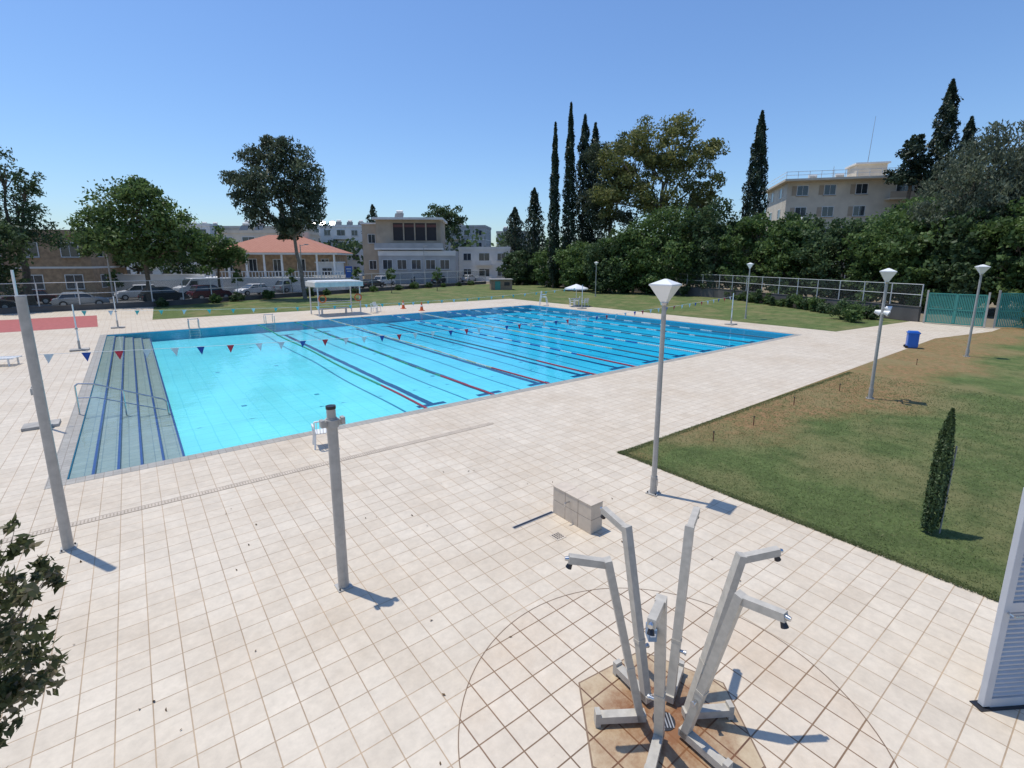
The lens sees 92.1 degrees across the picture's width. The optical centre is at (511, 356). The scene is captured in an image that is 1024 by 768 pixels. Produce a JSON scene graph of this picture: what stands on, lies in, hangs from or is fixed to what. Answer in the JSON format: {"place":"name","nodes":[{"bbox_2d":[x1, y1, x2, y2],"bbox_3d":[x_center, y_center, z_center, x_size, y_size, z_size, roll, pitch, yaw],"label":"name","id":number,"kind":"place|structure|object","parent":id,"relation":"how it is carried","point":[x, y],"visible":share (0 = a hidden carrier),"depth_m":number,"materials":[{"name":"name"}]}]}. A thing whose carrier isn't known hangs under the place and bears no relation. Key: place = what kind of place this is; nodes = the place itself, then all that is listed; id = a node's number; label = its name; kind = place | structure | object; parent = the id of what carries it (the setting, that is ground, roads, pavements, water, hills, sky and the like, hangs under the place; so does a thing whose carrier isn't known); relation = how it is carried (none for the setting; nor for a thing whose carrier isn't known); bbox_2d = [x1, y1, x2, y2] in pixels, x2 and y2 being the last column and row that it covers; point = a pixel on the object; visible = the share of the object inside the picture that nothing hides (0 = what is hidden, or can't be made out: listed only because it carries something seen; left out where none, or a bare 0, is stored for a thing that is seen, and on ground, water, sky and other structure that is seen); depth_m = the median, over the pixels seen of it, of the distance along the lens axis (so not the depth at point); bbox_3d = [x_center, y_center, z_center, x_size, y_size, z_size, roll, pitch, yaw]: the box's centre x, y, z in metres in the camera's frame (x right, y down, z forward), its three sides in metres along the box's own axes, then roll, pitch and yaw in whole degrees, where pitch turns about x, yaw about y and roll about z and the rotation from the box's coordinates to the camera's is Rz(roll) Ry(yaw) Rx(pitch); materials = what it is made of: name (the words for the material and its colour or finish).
{"place":"outdoors","nodes":[
{"label":"outdoors","id":0,"kind":"place"},
{"bbox_2d":[12,281,474,307],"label":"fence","id":1,"kind":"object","parent":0,"point":[131,300],"depth_m":56.73,"materials":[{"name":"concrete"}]},
{"bbox_2d":[51,291,107,304],"bbox_3d":[-41.926,-5.594,47.972,4.310,1.415,2.020,-9,14,-39],"label":"parked car","id":2,"kind":"object","parent":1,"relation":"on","point":[72,299],"visible":0.54,"depth_m":47.15,"materials":[{"name":"silver metal"}]},
{"bbox_2d":[138,286,189,301],"bbox_3d":[-37.028,-6.612,52.486,2.020,1.675,4.310,9,14,37],"label":"parked car","id":3,"kind":"object","parent":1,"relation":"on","point":[163,294],"visible":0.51,"depth_m":51.84,"materials":[{"name":"grey metal"}]},
{"bbox_2d":[173,277,223,292],"bbox_3d":[-39.380,-8.749,61.908,2.340,2.244,5.269,7,13,34],"label":"white van","id":4,"kind":"object","parent":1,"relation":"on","point":[196,283],"visible":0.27,"depth_m":60.94,"materials":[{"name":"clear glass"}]},
{"bbox_2d":[186,285,232,298],"bbox_3d":[-34.566,-7.386,56.434,2.020,1.675,4.310,8,14,35],"label":"parked car","id":5,"kind":"object","parent":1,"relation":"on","point":[203,291],"visible":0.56,"depth_m":55.31,"materials":[{"name":"metal"}]},
{"bbox_2d":[0,299,1023,767],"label":"pool deck","id":6,"kind":"structure","parent":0,"point":[276,649],"depth_m":7.16,"materials":[{"name":"tile"}]},
{"bbox_2d":[10,270,60,431],"bbox_3d":[-12.812,-0.161,13.036,0.750,4.200,0.550,-8,14,-37],"label":"flag line post","id":7,"kind":"object","parent":6,"relation":"on","point":[35,425],"visible":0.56,"depth_m":13.15,"materials":[{"name":"metal"}]},
{"bbox_2d":[0,512,71,766],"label":"citrus tree","id":8,"kind":"object","parent":6,"relation":"on","point":[14,686],"visible":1,"depth_m":3.54,"materials":[{"name":"green plant"}]},
{"bbox_2d":[14,295,77,553],"bbox_3d":[-6.964,1.073,7.368,0.200,3.960,0.200,-8,14,-37],"label":"steel post","id":9,"kind":"object","parent":6,"relation":"on","point":[68,543],"visible":1,"depth_m":7.32,"materials":[{"name":"metal"}]},
{"bbox_2d":[0,315,97,332],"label":"red court surface","id":10,"kind":"object","parent":6,"relation":"on","point":[48,323],"visible":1,"depth_m":35.17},
{"bbox_2d":[2,422,493,543],"bbox_3d":[-8.892,3.074,7.425,21.058,0.010,0.168,-8,14,-37],"label":"deck drain grating","id":11,"kind":"object","parent":6,"relation":"on","point":[72,524],"visible":0.91,"depth_m":9.82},
{"bbox_2d":[305,279,362,316],"bbox_3d":[-14.727,-4.941,41.079,3.900,2.795,2.700,-8,14,-37],"label":"shade canopy","id":12,"kind":"object","parent":6,"relation":"on","point":[317,284],"visible":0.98,"depth_m":40.32,"materials":[{"name":"metal"}]},
{"bbox_2d":[319,404,352,592],"bbox_3d":[-2.335,1.911,6.599,0.310,2.610,0.200,-8,14,-37],"label":"speaker post","id":13,"kind":"object","parent":6,"relation":"on","point":[331,422],"visible":1,"depth_m":6.53,"materials":[{"name":"metal"}]},
{"bbox_2d":[44,305,800,488],"bbox_3d":[-3.655,-1.327,29.891,33.840,0.001,25.840,-8,14,-37],"label":"pool edge","id":14,"kind":"object","parent":6,"relation":"on","point":[66,449],"visible":1,"depth_m":14.19,"materials":[{"name":"tile"}]},
{"bbox_2d":[67,305,793,484],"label":"swimming pool","id":15,"kind":"structure","parent":6,"relation":"in","point":[217,397],"depth_m":23.06,"materials":[{"name":"liquid"}]},
{"bbox_2d":[74,383,169,415],"bbox_3d":[-11.838,1.418,15.067,2.164,1.561,0.044,-8,14,-37],"label":"pool handrail","id":16,"kind":"object","parent":15,"relation":"on","point":[77,398],"visible":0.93,"depth_m":14.95,"materials":[{"name":"silver metal"}]},
{"bbox_2d":[553,487,602,533],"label":"tiled block wall","id":17,"kind":"structure","parent":6,"relation":"on","point":[580,520],"depth_m":8.33,"materials":[{"name":"tile"}]},
{"bbox_2d":[553,482,602,506],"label":"top tiles","id":18,"kind":"object","parent":17,"relation":"on","point":[588,499],"visible":1,"depth_m":8.43,"materials":[{"name":"tile"}]},
{"bbox_2d":[645,279,681,496],"bbox_3d":[2.744,0.634,9.193,0.431,4.120,0.431,10,15,40],"label":"street lamp","id":19,"kind":"object","parent":6,"relation":"on","point":[664,290],"visible":1,"depth_m":9.05,"materials":[{"name":"metal"}]},
{"bbox_2d":[458,588,897,767],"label":"shower circle joint","id":20,"kind":"object","parent":6,"relation":"on","point":[653,590],"visible":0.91,"depth_m":5.43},
{"bbox_2d":[459,588,896,767],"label":"shower paving circle","id":21,"kind":"object","parent":6,"relation":"on","point":[522,706],"visible":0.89,"depth_m":5.18,"materials":[{"name":"tile"}]},
{"bbox_2d":[580,654,763,767],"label":"shower base slab","id":22,"kind":"structure","parent":21,"relation":"on","point":[623,745],"depth_m":4.72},
{"bbox_2d":[565,506,791,767],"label":"outdoor shower","id":23,"kind":"object","parent":22,"relation":"on","point":[733,602],"visible":1,"depth_m":4.60,"materials":[{"name":"metal"}]},
{"bbox_2d":[578,653,765,767],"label":"shower slab joint","id":24,"kind":"object","parent":21,"relation":"on","point":[592,766],"visible":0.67,"depth_m":4.91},
{"bbox_2d":[724,293,736,324],"bbox_3d":[15.350,-3.324,34.374,0.750,2.200,0.550,-8,14,-37],"label":"flag line post","id":25,"kind":"object","parent":6,"relation":"on","point":[730,323],"visible":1,"depth_m":34.42,"materials":[{"name":"metal"}]},
{"bbox_2d":[38,296,732,363],"bbox_3d":[1.273,-1.756,23.697,35.461,0.740,0.119,-8,14,-37],"label":"pennant flag line","id":26,"kind":"object","parent":25,"relation":"attached to","point":[86,355],"visible":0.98,"depth_m":17.25,"materials":[{"name":"fabric"}]},
{"bbox_2d":[922,290,991,327],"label":"turquoise gate","id":27,"kind":"structure","parent":6,"relation":"on","point":[954,313],"depth_m":33.93,"materials":[{"name":"metal"}]},
{"bbox_2d":[969,700,1023,711],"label":"threshold","id":28,"kind":"object","parent":6,"relation":"on","point":[977,705],"visible":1,"depth_m":4.98,"materials":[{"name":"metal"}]},
{"bbox_2d":[978,487,1023,706],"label":"frame","id":29,"kind":"object","parent":28,"relation":"on","point":[1010,581],"visible":1,"depth_m":4.78,"materials":[{"name":"metal"}]},
{"bbox_2d":[990,601,1023,706],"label":"frame rails","id":30,"kind":"object","parent":28,"relation":"on","point":[1017,606],"visible":0.64,"depth_m":4.99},
{"bbox_2d":[992,555,1023,696],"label":"louvres","id":31,"kind":"object","parent":30,"relation":"attached to","point":[1010,679],"visible":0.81,"depth_m":4.90,"materials":[{"name":"metal"}]},
{"bbox_2d":[0,0,1023,489],"label":"sky","id":32,"kind":"structure","parent":0,"point":[409,106],"materials":[{"name":"blue"}]},
{"bbox_2d":[152,284,908,331],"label":"lawn","id":33,"kind":"structure","parent":0,"point":[766,314],"depth_m":50.17,"materials":[{"name":"green plant"}]},
{"bbox_2d":[218,134,331,298],"bbox_3d":[-26.487,-15.471,55.422,12.118,18.210,8.038,-2,11,-10],"label":"eucalyptus tree","id":34,"kind":"object","parent":33,"relation":"on","point":[297,219],"visible":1,"depth_m":54.31,"materials":[{"name":"green plant"}]},
{"bbox_2d":[496,250,538,284],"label":"mulberry tree","id":35,"kind":"object","parent":33,"relation":"on","point":[516,272],"visible":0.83,"depth_m":89.14,"materials":[{"name":"green plant"}]},
{"bbox_2d":[528,246,565,286],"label":"ficus tree","id":36,"kind":"object","parent":33,"relation":"on","point":[542,277],"visible":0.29,"depth_m":81.27,"materials":[{"name":"green plant"}]},
{"bbox_2d":[546,121,560,287],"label":"cypress tree","id":37,"kind":"object","parent":33,"relation":"on","point":[553,227],"visible":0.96,"depth_m":76.79,"materials":[{"name":"green plant"}]},
{"bbox_2d":[560,101,578,276],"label":"cypress tree","id":38,"kind":"object","parent":33,"relation":"on","point":[569,205],"visible":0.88,"depth_m":76.04,"materials":[{"name":"green plant"}]},
{"bbox_2d":[551,240,600,289],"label":"mulberry tree","id":39,"kind":"object","parent":33,"relation":"on","point":[572,274],"visible":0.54,"depth_m":71.50,"materials":[{"name":"green plant"}]},
{"bbox_2d":[581,236,637,292],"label":"ficus tree","id":40,"kind":"object","parent":33,"relation":"on","point":[601,255],"visible":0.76,"depth_m":66.35,"materials":[{"name":"green plant"}]},
{"bbox_2d":[597,220,666,293],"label":"mulberry tree","id":41,"kind":"object","parent":33,"relation":"on","point":[622,238],"visible":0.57,"depth_m":65.31,"materials":[{"name":"green plant"}]},
{"bbox_2d":[522,274,923,321],"bbox_3d":[17.427,-10.020,67.131,5.926,2.740,68.127,-5,12,-26],"label":"boundary fence","id":42,"kind":"object","parent":33,"relation":"on","point":[905,312],"visible":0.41,"depth_m":44.59,"materials":[{"name":"metal"}]},
{"bbox_2d":[840,304,865,322],"bbox_3d":[24.779,-3.107,35.825,1.559,1.434,1.721,3,12,15],"label":"shrub","id":43,"kind":"object","parent":33,"relation":"on","point":[853,313],"visible":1,"depth_m":35.59,"materials":[{"name":"green plant"}]},
{"bbox_2d":[132,267,1019,327],"bbox_3d":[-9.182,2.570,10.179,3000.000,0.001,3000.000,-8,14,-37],"label":"ground","id":44,"kind":"structure","parent":0,"point":[990,314],"depth_m":42.07,"materials":[{"name":"soil"}]},
{"bbox_2d":[0,212,36,298],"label":"broadleaf tree","id":45,"kind":"object","parent":44,"relation":"on","point":[5,230],"visible":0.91,"depth_m":42.50,"materials":[{"name":"green plant"}]},
{"bbox_2d":[0,147,71,304],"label":"dark pine tree","id":46,"kind":"object","parent":44,"relation":"on","point":[27,217],"visible":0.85,"depth_m":48.21,"materials":[{"name":"green plant"}]},
{"bbox_2d":[0,235,126,297],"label":"walls","id":47,"kind":"structure","parent":44,"relation":"on","point":[49,258],"depth_m":56.38,"materials":[{"name":"paint"}]},
{"bbox_2d":[0,243,106,291],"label":"window glass","id":48,"kind":"object","parent":47,"relation":"in","point":[65,252],"visible":0.39,"depth_m":56.05,"materials":[{"name":"glass"}]},
{"bbox_2d":[62,174,207,301],"bbox_3d":[-37.216,-11.333,48.875,13.072,12.605,9.352,-5,12,-24],"label":"broadleaf tree","id":49,"kind":"object","parent":44,"relation":"on","point":[155,220],"visible":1,"depth_m":47.19,"materials":[{"name":"green plant"}]},
{"bbox_2d":[112,240,202,273],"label":"broadleaf tree","id":50,"kind":"object","parent":44,"relation":"on","point":[177,264],"visible":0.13,"depth_m":64.56,"materials":[{"name":"green plant"}]},
{"bbox_2d":[114,275,204,290],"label":"wall","id":51,"kind":"structure","parent":44,"relation":"on","point":[135,279],"depth_m":62.16,"materials":[{"name":"white paint"}]},
{"bbox_2d":[127,223,222,276],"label":"apartment block","id":52,"kind":"structure","parent":44,"relation":"on","point":[207,227],"depth_m":112.28,"materials":[{"name":"white paint"}]},
{"bbox_2d":[188,225,249,287],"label":"broadleaf tree","id":53,"kind":"object","parent":44,"relation":"on","point":[218,251],"visible":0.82,"depth_m":55.90,"materials":[{"name":"green plant"}]},
{"bbox_2d":[0,270,485,313],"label":"chain link fence","id":54,"kind":"object","parent":44,"relation":"on","point":[68,307],"visible":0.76,"depth_m":49.39,"materials":[{"name":"metal"}]},
{"bbox_2d":[213,275,362,291],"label":"plinth","id":55,"kind":"structure","parent":44,"relation":"on","point":[274,282],"depth_m":69.04,"materials":[{"name":"white paint"}]},
{"bbox_2d":[220,255,346,276],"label":"walls","id":56,"kind":"structure","parent":55,"relation":"on","point":[289,261],"depth_m":72.80,"materials":[{"name":"paint"}]},
{"bbox_2d":[245,253,352,254],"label":"eaves","id":57,"kind":"object","parent":56,"relation":"attached to","point":[299,253],"visible":0.57,"depth_m":70.75,"materials":[{"name":"white paint"}]},
{"bbox_2d":[227,235,352,253],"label":"roof","id":58,"kind":"structure","parent":57,"relation":"on","point":[268,244],"depth_m":72.18,"materials":[{"name":"tile"}]},
{"bbox_2d":[319,220,363,274],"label":"apartment block","id":59,"kind":"structure","parent":44,"relation":"on","point":[339,232],"depth_m":139.35,"materials":[{"name":"white paint"}]},
{"bbox_2d":[360,210,458,283],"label":"modern villa","id":60,"kind":"object","parent":44,"relation":"on","point":[398,241],"visible":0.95,"depth_m":93.87,"materials":[{"name":"grey paint"}]},
{"bbox_2d":[368,234,448,268],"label":"window glass","id":61,"kind":"structure","parent":60,"relation":"in","point":[444,264],"depth_m":94.01,"materials":[{"name":"glass"}]},
{"bbox_2d":[168,224,672,274],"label":"distant trees","id":62,"kind":"object","parent":44,"relation":"on","point":[350,244],"visible":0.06,"depth_m":117.64,"materials":[{"name":"green plant"}]},
{"bbox_2d":[421,203,467,242],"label":"dark pine tree","id":63,"kind":"object","parent":44,"relation":"on","point":[445,213],"visible":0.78,"depth_m":113.26,"materials":[{"name":"green plant"}]},
{"bbox_2d":[445,224,490,250],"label":"apartment block","id":64,"kind":"structure","parent":44,"relation":"on","point":[485,241],"depth_m":139.91,"materials":[{"name":"grey paint"}]},
{"bbox_2d":[459,250,513,280],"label":"walls","id":65,"kind":"structure","parent":44,"relation":"on","point":[493,259],"depth_m":105.74,"materials":[{"name":"white paint"}]},
{"bbox_2d":[498,207,526,253],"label":"conifer tree","id":66,"kind":"object","parent":44,"relation":"on","point":[515,238],"visible":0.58,"depth_m":105.84,"materials":[{"name":"green plant"}]},
{"bbox_2d":[518,187,547,284],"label":"conifer tree","id":67,"kind":"object","parent":44,"relation":"on","point":[534,232],"visible":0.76,"depth_m":88.39,"materials":[{"name":"green plant"}]},
{"bbox_2d":[573,114,597,262],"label":"cypress tree","id":68,"kind":"object","parent":44,"relation":"on","point":[583,235],"visible":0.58,"depth_m":79.53,"materials":[{"name":"green plant"}]},
{"bbox_2d":[576,122,605,263],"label":"cypress tree","id":69,"kind":"object","parent":44,"relation":"on","point":[595,136],"visible":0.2,"depth_m":81.19,"materials":[{"name":"green plant"}]},
{"bbox_2d":[574,131,650,238],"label":"eucalyptus tree","id":70,"kind":"object","parent":44,"relation":"on","point":[622,217],"visible":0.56,"depth_m":75.50,"materials":[{"name":"green plant"}]},
{"bbox_2d":[589,109,730,251],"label":"eucalyptus tree","id":71,"kind":"object","parent":44,"relation":"on","point":[671,163],"visible":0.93,"depth_m":70.70,"materials":[{"name":"green plant"}]},
{"bbox_2d":[626,203,711,286],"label":"ficus tree","id":72,"kind":"object","parent":44,"relation":"on","point":[652,225],"visible":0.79,"depth_m":62.98,"materials":[{"name":"green plant"}]},
{"bbox_2d":[671,196,753,289],"bbox_3d":[25.429,-13.759,62.111,10.686,12.282,7.796,1,11,6],"label":"mulberry tree","id":73,"kind":"object","parent":44,"relation":"on","point":[716,224],"visible":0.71,"depth_m":61.10,"materials":[{"name":"green plant"}]},
{"bbox_2d":[713,210,788,291],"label":"ficus tree","id":74,"kind":"object","parent":44,"relation":"on","point":[754,225],"visible":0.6,"depth_m":58.76,"materials":[{"name":"green plant"}]},
{"bbox_2d":[737,110,770,285],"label":"cypress tree","id":75,"kind":"object","parent":44,"relation":"on","point":[756,184],"visible":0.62,"depth_m":69.75,"materials":[{"name":"green plant"}]},
{"bbox_2d":[755,211,841,296],"bbox_3d":[32.410,-11.149,54.979,7.946,9.887,8.260,-8,14,-37],"label":"mulberry tree","id":76,"kind":"object","parent":44,"relation":"on","point":[788,238],"visible":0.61,"depth_m":54.34,"materials":[{"name":"green plant"}]},
{"bbox_2d":[772,212,841,294],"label":"ficus tree","id":77,"kind":"object","parent":44,"relation":"on","point":[819,222],"visible":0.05,"depth_m":57.27,"materials":[{"name":"green plant"}]},
{"bbox_2d":[790,217,886,301],"bbox_3d":[34.174,-9.708,50.350,9.932,8.862,6.924,1,11,3],"label":"ficus tree","id":78,"kind":"object","parent":44,"relation":"on","point":[825,246],"visible":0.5,"depth_m":50.07,"materials":[{"name":"green plant"}]},
{"bbox_2d":[765,178,980,267],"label":"walls","id":79,"kind":"structure","parent":44,"relation":"on","point":[843,198],"depth_m":76.36,"materials":[{"name":"beige paint"}]},
{"bbox_2d":[762,175,888,193],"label":"roof slab","id":80,"kind":"structure","parent":79,"relation":"on","point":[777,185],"depth_m":75.02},
{"bbox_2d":[847,163,887,176],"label":"stair tower","id":81,"kind":"structure","parent":80,"relation":"on","point":[864,168],"depth_m":78.34,"materials":[{"name":"beige paint"}]},
{"bbox_2d":[769,184,943,275],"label":"window glass","id":82,"kind":"object","parent":79,"relation":"in","point":[831,190],"visible":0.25,"depth_m":76.30,"materials":[{"name":"glass"}]},
{"bbox_2d":[835,211,940,304],"bbox_3d":[36.000,-9.063,46.305,8.967,9.093,7.210,1,11,3],"label":"mulberry tree","id":83,"kind":"object","parent":44,"relation":"on","point":[859,242],"visible":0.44,"depth_m":46.45,"materials":[{"name":"green plant"}]},
{"bbox_2d":[882,133,935,209],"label":"dark pine tree","id":84,"kind":"object","parent":44,"relation":"on","point":[909,173],"visible":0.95,"depth_m":66.52,"materials":[{"name":"green plant"}]},
{"bbox_2d":[868,210,998,310],"bbox_3d":[36.929,-8.255,43.156,9.240,8.783,6.606,-2,11,-10],"label":"ficus tree","id":85,"kind":"object","parent":44,"relation":"on","point":[912,238],"visible":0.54,"depth_m":42.55,"materials":[{"name":"green plant"}]},
{"bbox_2d":[911,78,968,215],"bbox_3d":[57.791,-22.699,67.016,7.391,27.769,7.222,-8,14,-37],"label":"conifer tree","id":86,"kind":"object","parent":44,"relation":"on","point":[941,142],"visible":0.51,"depth_m":64.95,"materials":[{"name":"green plant"}]},
{"bbox_2d":[906,119,1023,309],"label":"pepper tree","id":87,"kind":"object","parent":44,"relation":"on","point":[996,192],"visible":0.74,"depth_m":40.81,"materials":[{"name":"green plant"}]},
{"bbox_2d":[948,115,984,214],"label":"conifer tree","id":88,"kind":"object","parent":44,"relation":"on","point":[970,129],"visible":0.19,"depth_m":67.12,"materials":[{"name":"green plant"}]},
{"bbox_2d":[922,202,1023,313],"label":"mulberry tree","id":89,"kind":"object","parent":44,"relation":"on","point":[964,276],"visible":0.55,"depth_m":39.70,"materials":[{"name":"green plant"}]},
{"bbox_2d":[967,196,1023,315],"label":"ficus tree","id":90,"kind":"object","parent":44,"relation":"on","point":[1011,231],"visible":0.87,"depth_m":38.06,"materials":[{"name":"green plant"}]},
{"bbox_2d":[617,321,1023,601],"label":"lawn","id":91,"kind":"structure","parent":0,"point":[992,364],"depth_m":11.66,"materials":[{"name":"green plant"}]},
{"bbox_2d":[866,268,896,399],"bbox_3d":[11.712,-0.688,15.725,0.445,4.200,0.856,8,14,35],"label":"street lamp","id":92,"kind":"object","parent":91,"relation":"on","point":[887,274],"visible":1,"depth_m":15.61,"materials":[{"name":"metal"}]},
{"bbox_2d":[919,408,956,533],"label":"young cypress tree","id":93,"kind":"object","parent":91,"relation":"on","point":[940,467],"visible":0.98,"depth_m":8.00,"materials":[{"name":"green plant"}]},
{"bbox_2d":[963,264,990,356],"bbox_3d":[21.332,-2.088,22.741,0.431,4.250,0.431,5,12,23],"label":"street lamp","id":94,"kind":"object","parent":91,"relation":"on","point":[982,269],"visible":1,"depth_m":22.63,"materials":[{"name":"metal"}]},
{"bbox_2d":[992,290,1023,327],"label":"turquoise gate","id":95,"kind":"structure","parent":91,"relation":"on","point":[998,310],"depth_m":32.40,"materials":[{"name":"metal"}]},
{"label":"pool water","id":96,"kind":"structure","parent":0,"visible":0},
{"bbox_2d":[258,324,429,408],"bbox_3d":[-10.246,-0.325,24.948,0.176,0.081,25.442,-8,14,-37],"label":"lane rope","id":97,"kind":"object","parent":96,"relation":"on","point":[400,394],"visible":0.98,"depth_m":19.57,"materials":[{"name":"blue plastic"}]},
{"bbox_2d":[295,322,493,394],"bbox_3d":[-8.261,-0.617,26.439,0.176,0.081,25.442,-8,14,-37],"label":"lane rope","id":98,"kind":"object","parent":96,"relation":"on","point":[476,388],"visible":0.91,"depth_m":21.31,"materials":[{"name":"silver plastic"}]},
{"bbox_2d":[329,319,548,383],"bbox_3d":[-6.276,-0.909,27.930,0.176,0.081,25.442,-8,14,-37],"label":"lane rope","id":99,"kind":"object","parent":96,"relation":"on","point":[452,355],"visible":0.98,"depth_m":23.00,"materials":[{"name":"silver plastic"}]},
{"bbox_2d":[361,317,598,374],"bbox_3d":[-4.290,-1.201,29.421,0.176,0.081,25.442,-8,14,-37],"label":"lane rope","id":100,"kind":"object","parent":96,"relation":"on","point":[492,349],"visible":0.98,"depth_m":24.73,"materials":[{"name":"silver plastic"}]},
{"bbox_2d":[391,315,634,366],"bbox_3d":[-2.304,-1.493,30.912,0.176,0.081,25.442,-8,14,-37],"label":"lane rope","id":101,"kind":"object","parent":96,"relation":"on","point":[526,343],"visible":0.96,"depth_m":26.56,"materials":[{"name":"silver plastic"}]},
{"bbox_2d":[419,313,669,359],"bbox_3d":[-0.319,-1.786,32.402,0.176,0.081,25.442,-8,14,-37],"label":"lane rope","id":102,"kind":"object","parent":96,"relation":"on","point":[554,338],"visible":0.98,"depth_m":28.34,"materials":[{"name":"silver plastic"}]},
{"bbox_2d":[444,311,700,353],"bbox_3d":[1.667,-2.078,33.893,0.176,0.081,25.442,-8,14,-37],"label":"lane rope","id":103,"kind":"object","parent":96,"relation":"on","point":[583,334],"visible":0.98,"depth_m":29.91,"materials":[{"name":"silver plastic"}]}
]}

